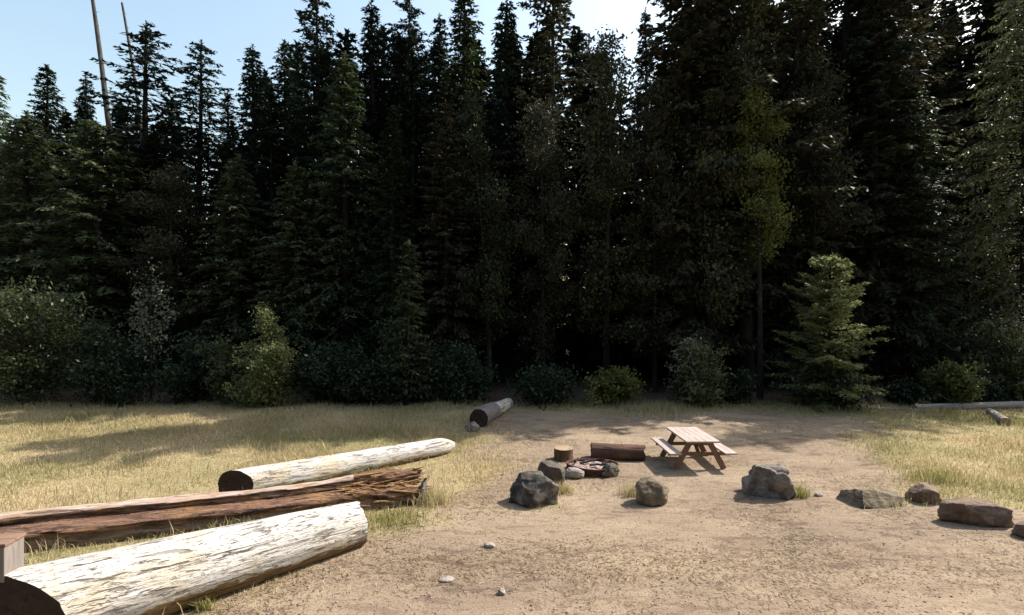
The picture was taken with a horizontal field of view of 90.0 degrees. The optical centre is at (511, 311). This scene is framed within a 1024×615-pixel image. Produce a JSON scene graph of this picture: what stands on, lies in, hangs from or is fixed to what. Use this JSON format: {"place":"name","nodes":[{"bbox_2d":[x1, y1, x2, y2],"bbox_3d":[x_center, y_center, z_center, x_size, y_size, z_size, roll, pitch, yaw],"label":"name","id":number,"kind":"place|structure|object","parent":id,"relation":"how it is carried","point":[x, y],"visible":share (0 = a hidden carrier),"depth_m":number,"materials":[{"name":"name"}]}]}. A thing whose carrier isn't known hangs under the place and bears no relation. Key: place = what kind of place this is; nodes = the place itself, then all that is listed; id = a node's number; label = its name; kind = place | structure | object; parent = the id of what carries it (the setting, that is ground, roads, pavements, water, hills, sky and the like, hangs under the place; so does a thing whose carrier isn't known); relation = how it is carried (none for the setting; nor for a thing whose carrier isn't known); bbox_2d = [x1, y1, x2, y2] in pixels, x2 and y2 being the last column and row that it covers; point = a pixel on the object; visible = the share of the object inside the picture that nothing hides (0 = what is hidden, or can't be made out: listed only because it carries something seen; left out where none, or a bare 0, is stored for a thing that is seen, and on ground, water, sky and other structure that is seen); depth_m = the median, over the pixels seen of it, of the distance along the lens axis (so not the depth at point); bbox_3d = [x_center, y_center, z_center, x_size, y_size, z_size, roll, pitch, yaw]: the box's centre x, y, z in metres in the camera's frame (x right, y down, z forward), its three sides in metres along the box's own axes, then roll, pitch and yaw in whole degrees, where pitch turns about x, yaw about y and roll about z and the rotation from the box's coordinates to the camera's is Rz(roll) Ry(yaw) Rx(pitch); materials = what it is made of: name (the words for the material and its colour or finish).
{"place":"outdoors","nodes":[
{"label":"outdoors","id":0,"kind":"place"},
{"bbox_2d":[0,394,551,614],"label":"dry grass","id":1,"kind":"structure","parent":0,"point":[49,429],"depth_m":16.06,"materials":[{"name":"plant"}]},
{"bbox_2d":[0,0,1006,314],"label":"sky","id":2,"kind":"structure","parent":0,"point":[60,34],"materials":[{"name":"blue"}]},
{"bbox_2d":[0,353,1023,614],"bbox_3d":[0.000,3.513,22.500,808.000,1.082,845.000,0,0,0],"label":"ground","id":3,"kind":"structure","parent":0,"point":[618,517],"depth_m":9.55,"materials":[{"name":"soil"}]},
{"bbox_2d":[0,76,46,369],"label":"conifer tree","id":4,"kind":"object","parent":3,"relation":"on","point":[4,116],"visible":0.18,"depth_m":31.18,"materials":[{"name":"green plant"}]},
{"bbox_2d":[6,64,73,328],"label":"conifer tree","id":5,"kind":"object","parent":3,"relation":"on","point":[45,94],"visible":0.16,"depth_m":33.89,"materials":[{"name":"green plant"}]},
{"bbox_2d":[0,110,116,387],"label":"conifer tree","id":6,"kind":"object","parent":3,"relation":"on","point":[27,153],"visible":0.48,"depth_m":28.79,"materials":[{"name":"green plant"}]},
{"bbox_2d":[0,276,134,403],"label":"shrub","id":7,"kind":"object","parent":3,"relation":"on","point":[23,359],"visible":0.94,"depth_m":21.79,"materials":[{"name":"green plant"}]},
{"bbox_2d":[51,74,116,352],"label":"conifer tree","id":8,"kind":"object","parent":3,"relation":"on","point":[86,110],"visible":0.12,"depth_m":32.92,"materials":[{"name":"green plant"}]},
{"bbox_2d":[48,325,161,408],"bbox_3d":[-17.611,2.328,22.234,4.228,3.561,3.840,0,0,41],"label":"shrub","id":9,"kind":"object","parent":3,"relation":"on","point":[111,376],"visible":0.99,"depth_m":21.79,"materials":[{"name":"green plant"}]},
{"bbox_2d":[0,119,212,391],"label":"conifer tree","id":10,"kind":"object","parent":3,"relation":"on","point":[95,279],"visible":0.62,"depth_m":27.40,"materials":[{"name":"green plant"}]},
{"bbox_2d":[91,0,139,287],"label":"dead snag","id":11,"kind":"object","parent":3,"relation":"on","point":[101,67],"visible":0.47,"depth_m":31.90,"materials":[{"name":"grey wood"}]},
{"bbox_2d":[54,20,211,375],"bbox_3d":[-22.012,-6.534,30.914,8.384,21.318,7.777,0,0,-38],"label":"conifer tree","id":12,"kind":"object","parent":3,"relation":"on","point":[145,60],"visible":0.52,"depth_m":30.06,"materials":[{"name":"green plant"}]},
{"bbox_2d":[121,2,178,363],"bbox_3d":[-25.362,-8.799,35.991,4.316,25.870,0.913,0,0,0],"label":"dead snag","id":13,"kind":"object","parent":3,"relation":"on","point":[126,27],"visible":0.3,"depth_m":35.93,"materials":[{"name":"grey wood"}]},
{"bbox_2d":[121,257,183,399],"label":"young tree","id":14,"kind":"object","parent":3,"relation":"on","point":[153,337],"visible":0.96,"depth_m":23.09,"materials":[{"name":"green plant"}]},
{"bbox_2d":[90,157,243,382],"bbox_3d":[-18.085,-2.132,27.108,5.834,12.504,5.598,0,0,12],"label":"conifer tree","id":15,"kind":"object","parent":3,"relation":"on","point":[161,245],"visible":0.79,"depth_m":27.30,"materials":[{"name":"green plant"}]},
{"bbox_2d":[0,501,367,614],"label":"fallen log","id":16,"kind":"object","parent":3,"relation":"on","point":[157,576],"visible":0.97,"depth_m":6.74,"materials":[{"name":"wood"}]},
{"bbox_2d":[0,532,25,582],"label":"wood block","id":17,"kind":"object","parent":16,"relation":"on","point":[11,552],"depth_m":5.87,"materials":[{"name":"wood"}]},
{"bbox_2d":[124,39,249,363],"bbox_3d":[-19.284,-6.223,31.282,7.203,20.698,7.744,0,0,-24],"label":"conifer tree","id":18,"kind":"object","parent":3,"relation":"on","point":[202,104],"visible":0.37,"depth_m":30.61,"materials":[{"name":"green plant"}]},
{"bbox_2d":[138,329,243,405],"bbox_3d":[-14.085,2.428,22.706,4.128,3.355,4.207,0,0,-39],"label":"shrub","id":19,"kind":"object","parent":3,"relation":"on","point":[190,377],"visible":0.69,"depth_m":22.12,"materials":[{"name":"green plant"}]},
{"bbox_2d":[188,595,216,614],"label":"grass tuft","id":20,"kind":"object","parent":3,"relation":"on","point":[205,604],"visible":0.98,"depth_m":6.83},
{"bbox_2d":[0,466,433,551],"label":"split log","id":21,"kind":"object","parent":3,"relation":"on","point":[99,523],"visible":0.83,"depth_m":9.41,"materials":[{"name":"brown wood"}]},
{"bbox_2d":[153,153,292,394],"bbox_3d":[-14.851,-2.021,27.149,6.809,13.148,6.725,0,0,37],"label":"conifer tree","id":22,"kind":"object","parent":3,"relation":"on","point":[235,168],"visible":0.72,"depth_m":27.11,"materials":[{"name":"green plant"}]},
{"bbox_2d":[193,331,253,405],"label":"shrub","id":23,"kind":"object","parent":3,"relation":"on","point":[221,376],"visible":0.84,"depth_m":21.66,"materials":[{"name":"green plant"}]},
{"bbox_2d":[204,88,243,339],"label":"conifer tree","id":24,"kind":"object","parent":3,"relation":"on","point":[226,100],"visible":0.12,"depth_m":33.11,"materials":[{"name":"green plant"}]},
{"bbox_2d":[199,43,288,344],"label":"conifer tree","id":25,"kind":"object","parent":3,"relation":"on","point":[255,87],"visible":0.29,"depth_m":30.63,"materials":[{"name":"green plant"}]},
{"bbox_2d":[217,301,303,406],"bbox_3d":[-10.452,1.813,21.483,3.171,4.523,2.775,0,0,18],"label":"shrub","id":26,"kind":"object","parent":3,"relation":"on","point":[263,383],"visible":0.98,"depth_m":21.14,"materials":[{"name":"green plant"}]},
{"bbox_2d":[250,39,317,373],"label":"conifer tree","id":27,"kind":"object","parent":3,"relation":"on","point":[284,49],"visible":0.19,"depth_m":30.77,"materials":[{"name":"green plant"}]},
{"bbox_2d":[229,160,353,391],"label":"conifer tree","id":28,"kind":"object","parent":3,"relation":"on","point":[297,337],"visible":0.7,"depth_m":26.07,"materials":[{"name":"green plant"}]},
{"bbox_2d":[239,0,381,359],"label":"conifer tree","id":29,"kind":"object","parent":3,"relation":"on","point":[317,110],"visible":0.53,"depth_m":28.94,"materials":[{"name":"green plant"}]},
{"bbox_2d":[285,333,370,403],"bbox_3d":[-7.569,2.534,22.169,4.216,3.126,4.504,0,0,-41],"label":"shrub","id":30,"kind":"object","parent":3,"relation":"on","point":[332,360],"visible":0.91,"depth_m":21.84,"materials":[{"name":"green plant"}]},
{"bbox_2d":[218,438,455,491],"bbox_3d":[-3.896,3.783,12.768,5.968,0.653,0.616,1,-1,-41],"label":"fallen log","id":31,"kind":"object","parent":3,"relation":"on","point":[320,468],"visible":0.9,"depth_m":12.10,"materials":[{"name":"wood"}]},
{"bbox_2d":[279,50,405,391],"bbox_3d":[-9.112,-4.513,27.134,7.593,18.482,7.500,0,0,-36],"label":"conifer tree","id":32,"kind":"object","parent":3,"relation":"on","point":[345,321],"visible":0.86,"depth_m":26.60,"materials":[{"name":"green plant"}]},
{"bbox_2d":[337,0,403,377],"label":"conifer tree","id":33,"kind":"object","parent":3,"relation":"on","point":[376,52],"visible":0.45,"depth_m":30.90,"materials":[{"name":"green plant"}]},
{"bbox_2d":[319,347,426,407],"bbox_3d":[-5.895,2.753,22.513,4.498,2.705,3.826,0,0,0],"label":"shrub","id":34,"kind":"object","parent":3,"relation":"on","point":[364,369],"visible":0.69,"depth_m":21.80,"materials":[{"name":"green plant"}]},
{"bbox_2d":[355,105,432,391],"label":"conifer tree","id":35,"kind":"object","parent":3,"relation":"on","point":[392,240],"visible":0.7,"depth_m":25.74,"materials":[{"name":"green plant"}]},
{"bbox_2d":[362,0,446,304],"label":"conifer tree","id":36,"kind":"object","parent":3,"relation":"on","point":[412,38],"visible":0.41,"depth_m":31.04,"materials":[{"name":"green plant"}]},
{"bbox_2d":[350,312,462,404],"bbox_3d":[-4.311,2.039,22.607,4.590,4.113,4.982,0,0,0],"label":"shrub","id":37,"kind":"object","parent":3,"relation":"on","point":[393,354],"visible":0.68,"depth_m":21.72,"materials":[{"name":"green plant"}]},
{"bbox_2d":[380,239,434,405],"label":"young conifer","id":38,"kind":"object","parent":3,"relation":"on","point":[410,253],"visible":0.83,"depth_m":21.64,"materials":[{"name":"green plant"}]},
{"bbox_2d":[365,502,453,537],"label":"grass tuft","id":39,"kind":"object","parent":3,"relation":"on","point":[390,517],"visible":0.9,"depth_m":9.66,"materials":[{"name":"plant"}]},
{"bbox_2d":[401,12,459,375],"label":"conifer tree","id":40,"kind":"object","parent":3,"relation":"on","point":[437,52],"visible":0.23,"depth_m":31.75,"materials":[{"name":"green plant"}]},
{"bbox_2d":[405,480,461,508],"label":"grass tuft","id":41,"kind":"object","parent":3,"relation":"on","point":[432,497],"visible":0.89,"depth_m":10.56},
{"bbox_2d":[404,99,494,390],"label":"conifer tree","id":42,"kind":"object","parent":3,"relation":"on","point":[449,249],"visible":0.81,"depth_m":25.78,"materials":[{"name":"green plant"}]},
{"bbox_2d":[416,0,512,369],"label":"conifer tree","id":43,"kind":"object","parent":3,"relation":"on","point":[464,48],"visible":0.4,"depth_m":29.71,"materials":[{"name":"green plant"}]},
{"bbox_2d":[422,334,506,407],"bbox_3d":[-2.215,2.554,22.635,4.009,3.091,4.828,0,0,0],"label":"shrub","id":44,"kind":"object","parent":3,"relation":"on","point":[470,382],"visible":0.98,"depth_m":22.19,"materials":[{"name":"green plant"}]},
{"bbox_2d":[430,88,533,391],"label":"conifer tree","id":45,"kind":"object","parent":3,"relation":"on","point":[492,313],"visible":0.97,"depth_m":25.55,"materials":[{"name":"green plant"}]},
{"bbox_2d":[469,402,500,426],"bbox_3d":[-0.945,3.731,18.511,0.708,0.684,1.706,0,-1,15],"label":"fallen log","id":46,"kind":"object","parent":3,"relation":"on","point":[484,415],"visible":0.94,"depth_m":17.78,"materials":[{"name":"grey wood"}]},
{"bbox_2d":[452,0,555,382],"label":"conifer tree","id":47,"kind":"object","parent":3,"relation":"on","point":[504,45],"visible":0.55,"depth_m":28.63,"materials":[{"name":"green plant"}]},
{"bbox_2d":[495,398,512,414],"bbox_3d":[-0.435,3.810,20.373,0.582,0.592,2.210,0,-2,15],"label":"fallen log","id":48,"kind":"object","parent":3,"relation":"on","point":[505,405],"visible":0.59,"depth_m":20.19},
{"bbox_2d":[0,0,1023,384],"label":"forest","id":49,"kind":"object","parent":3,"relation":"on","point":[572,342],"visible":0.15,"depth_m":30.72,"materials":[{"name":"green plant"}]},
{"bbox_2d":[7,407,1023,614],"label":"sparse grass","id":50,"kind":"structure","parent":3,"relation":"on","point":[532,509],"depth_m":10.46,"materials":[{"name":"plant"}]},
{"bbox_2d":[508,471,559,507],"bbox_3d":[0.434,3.780,10.802,1.014,0.748,0.831,0,0,-21],"label":"boulder","id":51,"kind":"object","parent":3,"relation":"on","point":[531,489],"visible":0.96,"depth_m":10.54,"materials":[{"name":"stone"}]},
{"bbox_2d":[488,356,595,410],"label":"shrub","id":52,"kind":"object","parent":3,"relation":"on","point":[543,388],"visible":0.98,"depth_m":21.42,"materials":[{"name":"green plant"}]},
{"bbox_2d":[502,92,591,375],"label":"conifer tree","id":53,"kind":"object","parent":3,"relation":"on","point":[551,210],"visible":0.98,"depth_m":25.36,"materials":[{"name":"green plant"}]},
{"bbox_2d":[537,460,564,483],"bbox_3d":[0.885,3.811,11.898,0.536,0.657,0.717,0,0,-33],"label":"boulder","id":54,"kind":"object","parent":3,"relation":"on","point":[552,470],"visible":0.62,"depth_m":11.68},
{"bbox_2d":[492,0,619,378],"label":"conifer tree","id":55,"kind":"object","parent":3,"relation":"on","point":[553,78],"visible":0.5,"depth_m":28.51,"materials":[{"name":"green plant"}]},
{"bbox_2d":[554,445,572,461],"bbox_3d":[1.399,3.856,13.843,0.549,0.349,0.547,0,0,0],"label":"stump","id":56,"kind":"object","parent":3,"relation":"on","point":[562,453],"visible":0.96,"depth_m":13.64,"materials":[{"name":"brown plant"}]},
{"bbox_2d":[553,479,581,495],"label":"grass tuft","id":57,"kind":"object","parent":3,"relation":"on","point":[564,490],"visible":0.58,"depth_m":11.32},
{"bbox_2d":[565,467,584,478],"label":"boulder","id":58,"kind":"object","parent":3,"relation":"on","point":[574,473],"visible":0.97,"depth_m":12.26,"materials":[{"name":"stone"}]},
{"bbox_2d":[564,33,614,376],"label":"conifer tree","id":59,"kind":"object","parent":3,"relation":"on","point":[589,374],"visible":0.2,"depth_m":30.90,"materials":[{"name":"green plant"}]},
{"bbox_2d":[566,459,618,476],"bbox_3d":[2.010,3.925,12.843,1.325,0.250,0.952,0,0,8],"label":"fire ring","id":60,"kind":"object","parent":3,"relation":"on","point":[592,471],"visible":0.61,"depth_m":12.67,"materials":[{"name":"metal"}]},
{"bbox_2d":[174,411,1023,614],"bbox_3d":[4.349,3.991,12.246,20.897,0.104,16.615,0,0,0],"label":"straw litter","id":61,"kind":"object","parent":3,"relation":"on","point":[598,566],"visible":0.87,"depth_m":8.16,"materials":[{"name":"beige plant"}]},
{"bbox_2d":[601,463,619,477],"bbox_3d":[2.383,3.896,12.541,0.495,0.353,0.446,0,0,0],"label":"boulder","id":62,"kind":"object","parent":3,"relation":"on","point":[611,470],"visible":0.91,"depth_m":12.40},
{"bbox_2d":[545,24,676,377],"bbox_3d":[4.755,-4.598,25.204,5.588,17.443,6.346,0,0,-18],"label":"conifer tree","id":63,"kind":"object","parent":3,"relation":"on","point":[603,195],"visible":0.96,"depth_m":24.57,"materials":[{"name":"green plant"}]},
{"bbox_2d":[582,365,652,407],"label":"shrub","id":64,"kind":"object","parent":3,"relation":"on","point":[614,387],"visible":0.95,"depth_m":21.72,"materials":[{"name":"green plant"}]},
{"bbox_2d":[590,443,645,460],"bbox_3d":[2.883,3.833,13.914,1.483,0.477,0.474,1,0,5],"label":"log bench","id":65,"kind":"object","parent":3,"relation":"on","point":[624,452],"visible":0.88,"depth_m":13.73,"materials":[{"name":"brown wood"}]},
{"bbox_2d":[617,480,635,497],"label":"grass tuft","id":66,"kind":"object","parent":3,"relation":"on","point":[631,492],"visible":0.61,"depth_m":11.16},
{"bbox_2d":[612,7,676,379],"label":"conifer tree","id":67,"kind":"object","parent":3,"relation":"on","point":[646,367],"visible":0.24,"depth_m":29.79,"materials":[{"name":"green plant"}]},
{"bbox_2d":[595,69,698,392],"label":"conifer tree","id":68,"kind":"object","parent":3,"relation":"on","point":[652,121],"visible":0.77,"depth_m":25.15,"materials":[{"name":"green plant"}]},
{"bbox_2d":[635,476,668,505],"bbox_3d":[2.948,3.817,10.796,0.699,0.622,0.629,0,0,-29],"label":"boulder","id":69,"kind":"object","parent":3,"relation":"on","point":[652,491],"visible":0.95,"depth_m":10.61,"materials":[{"name":"stone"}]},
{"bbox_2d":[590,398,738,420],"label":"grass tuft","id":70,"kind":"object","parent":3,"relation":"on","point":[672,407],"visible":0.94,"depth_m":20.43,"materials":[{"name":"plant"}]},
{"bbox_2d":[667,331,712,407],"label":"shrub","id":71,"kind":"object","parent":3,"relation":"on","point":[688,358],"visible":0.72,"depth_m":21.10,"materials":[{"name":"green plant"}]},
{"bbox_2d":[651,427,736,468],"bbox_3d":[4.760,3.636,13.550,1.689,0.792,1.640,0,0,-1],"label":"picnic table","id":72,"kind":"object","parent":3,"relation":"on","point":[697,438],"visible":1,"depth_m":13.10,"materials":[{"name":"brown wood"}]},
{"bbox_2d":[612,0,776,391],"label":"conifer tree","id":73,"kind":"object","parent":3,"relation":"on","point":[678,33],"visible":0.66,"depth_m":25.07,"materials":[{"name":"green plant"}]},
{"bbox_2d":[658,336,735,408],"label":"shrub","id":74,"kind":"object","parent":3,"relation":"on","point":[709,395],"visible":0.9,"depth_m":21.01,"materials":[{"name":"green plant"}]},
{"bbox_2d":[652,0,784,376],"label":"conifer tree","id":75,"kind":"object","parent":3,"relation":"on","point":[740,71],"visible":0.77,"depth_m":24.45,"materials":[{"name":"green plant"}]},
{"bbox_2d":[661,0,805,387],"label":"conifer tree","id":76,"kind":"object","parent":3,"relation":"on","point":[707,76],"visible":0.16,"depth_m":25.93,"materials":[{"name":"green plant"}]},
{"bbox_2d":[714,366,757,405],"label":"shrub","id":77,"kind":"object","parent":3,"relation":"on","point":[741,392],"visible":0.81,"depth_m":21.66,"materials":[{"name":"green plant"}]},
{"bbox_2d":[723,79,803,399],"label":"alder tree","id":78,"kind":"object","parent":3,"relation":"on","point":[772,210],"visible":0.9,"depth_m":23.39,"materials":[{"name":"green plant"}]},
{"bbox_2d":[667,0,867,391],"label":"conifer tree","id":79,"kind":"object","parent":3,"relation":"on","point":[745,330],"visible":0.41,"depth_m":24.73,"materials":[{"name":"green plant"}]},
{"bbox_2d":[741,463,795,499],"bbox_3d":[5.582,3.748,11.215,1.008,0.857,0.807,0,0,0],"label":"boulder","id":80,"kind":"object","parent":3,"relation":"on","point":[763,480],"visible":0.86,"depth_m":10.97,"materials":[{"name":"grey stone"}]},
{"bbox_2d":[725,0,874,393],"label":"conifer tree","id":81,"kind":"object","parent":3,"relation":"on","point":[806,13],"visible":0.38,"depth_m":26.01,"materials":[{"name":"green plant"}]},
{"bbox_2d":[794,483,813,499],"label":"grass tuft","id":82,"kind":"object","parent":3,"relation":"on","point":[802,493],"visible":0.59,"depth_m":11.01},
{"bbox_2d":[750,39,879,353],"bbox_3d":[15.116,-4.471,26.001,5.419,17.182,5.648,0,0,-34],"label":"conifer tree","id":83,"kind":"object","parent":3,"relation":"on","point":[814,128],"visible":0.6,"depth_m":25.04,"materials":[{"name":"green plant"}]},
{"bbox_2d":[765,252,894,411],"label":"young conifer","id":84,"kind":"object","parent":3,"relation":"on","point":[836,302],"visible":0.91,"depth_m":21.29,"materials":[{"name":"green plant"}]},
{"bbox_2d":[771,344,889,410],"bbox_3d":[13.072,2.703,21.936,4.210,2.808,4.136,0,0,15],"label":"shrub","id":85,"kind":"object","parent":3,"relation":"on","point":[832,384],"visible":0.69,"depth_m":20.97,"materials":[{"name":"green plant"}]},
{"bbox_2d":[776,0,955,384],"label":"conifer tree","id":86,"kind":"object","parent":3,"relation":"on","point":[856,42],"visible":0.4,"depth_m":26.86,"materials":[{"name":"green plant"}]},
{"bbox_2d":[836,489,902,508],"bbox_3d":[7.515,3.885,10.677,1.189,0.391,0.654,0,0,-3],"label":"boulder","id":87,"kind":"object","parent":3,"relation":"on","point":[866,498],"visible":0.9,"depth_m":10.54,"materials":[{"name":"stone"}]},
{"bbox_2d":[798,0,977,386],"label":"conifer tree","id":88,"kind":"object","parent":3,"relation":"on","point":[875,187],"visible":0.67,"depth_m":26.41,"materials":[{"name":"green plant"}]},
{"bbox_2d":[803,0,993,382],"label":"conifer tree","id":89,"kind":"object","parent":3,"relation":"on","point":[918,61],"visible":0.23,"depth_m":27.45,"materials":[{"name":"green plant"}]},
{"bbox_2d":[875,375,935,406],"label":"shrub","id":90,"kind":"object","parent":3,"relation":"on","point":[903,392],"visible":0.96,"depth_m":21.57,"materials":[{"name":"green plant"}]},
{"bbox_2d":[905,482,941,504],"bbox_3d":[8.726,3.866,10.835,0.623,0.456,0.498,0,0,0],"label":"boulder","id":91,"kind":"object","parent":3,"relation":"on","point":[926,492],"visible":0.9,"depth_m":10.65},
{"bbox_2d":[852,74,997,392],"bbox_3d":[21.219,-3.951,26.647,6.928,17.280,6.843,0,0,25],"label":"conifer tree","id":92,"kind":"object","parent":3,"relation":"on","point":[932,219],"visible":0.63,"depth_m":26.27,"materials":[{"name":"green plant"}]},
{"bbox_2d":[884,465,996,492],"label":"grass tuft","id":93,"kind":"object","parent":3,"relation":"on","point":[933,475],"visible":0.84,"depth_m":11.97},
{"bbox_2d":[917,356,990,403],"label":"shrub","id":94,"kind":"object","parent":3,"relation":"on","point":[961,384],"visible":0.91,"depth_m":20.89,"materials":[{"name":"green plant"}]},
{"bbox_2d":[891,0,1021,370],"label":"conifer tree","id":95,"kind":"object","parent":3,"relation":"on","point":[951,119],"visible":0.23,"depth_m":31.45,"materials":[{"name":"green plant"}]},
{"bbox_2d":[910,0,1023,398],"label":"cedar tree","id":96,"kind":"object","parent":3,"relation":"on","point":[1017,118],"visible":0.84,"depth_m":24.95,"materials":[{"name":"green plant"}]},
{"bbox_2d":[912,401,1023,409],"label":"fallen pole","id":97,"kind":"object","parent":3,"relation":"on","point":[993,405],"visible":0.77,"depth_m":20.75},
{"bbox_2d":[937,498,1014,527],"bbox_3d":[8.775,3.850,9.759,1.235,0.511,0.556,0,0,5],"label":"boulder","id":98,"kind":"object","parent":3,"relation":"on","point":[978,512],"visible":0.94,"depth_m":9.57,"materials":[{"name":"stone"}]},
{"bbox_2d":[929,0,1023,366],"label":"conifer tree","id":99,"kind":"object","parent":3,"relation":"on","point":[971,10],"visible":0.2,"depth_m":33.88,"materials":[{"name":"green plant"}]},
{"bbox_2d":[966,364,1012,402],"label":"shrub","id":100,"kind":"object","parent":3,"relation":"on","point":[990,388],"visible":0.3,"depth_m":21.93,"materials":[{"name":"green plant"}]},
{"bbox_2d":[962,313,1023,400],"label":"shrub","id":101,"kind":"object","parent":3,"relation":"on","point":[1009,340],"visible":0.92,"depth_m":22.39,"materials":[{"name":"green plant"}]},
{"bbox_2d":[986,408,1011,425],"bbox_3d":[17.930,3.884,18.895,0.301,0.306,2.333,0,-1,33],"label":"fallen pole","id":102,"kind":"object","parent":3,"relation":"on","point":[1001,419],"visible":0.92,"depth_m":18.35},
{"bbox_2d":[1011,521,1023,537],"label":"boulder","id":103,"kind":"object","parent":3,"relation":"on","point":[1018,529],"visible":1,"depth_m":9.12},
{"bbox_2d":[192,413,1023,614],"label":"gravel","id":104,"kind":"structure","parent":0,"point":[671,549],"depth_m":8.05,"materials":[{"name":"gravel"}]},
{"bbox_2d":[547,397,1023,509],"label":"meadow grass","id":105,"kind":"structure","parent":0,"point":[886,405],"depth_m":15.96,"materials":[{"name":"plant"}]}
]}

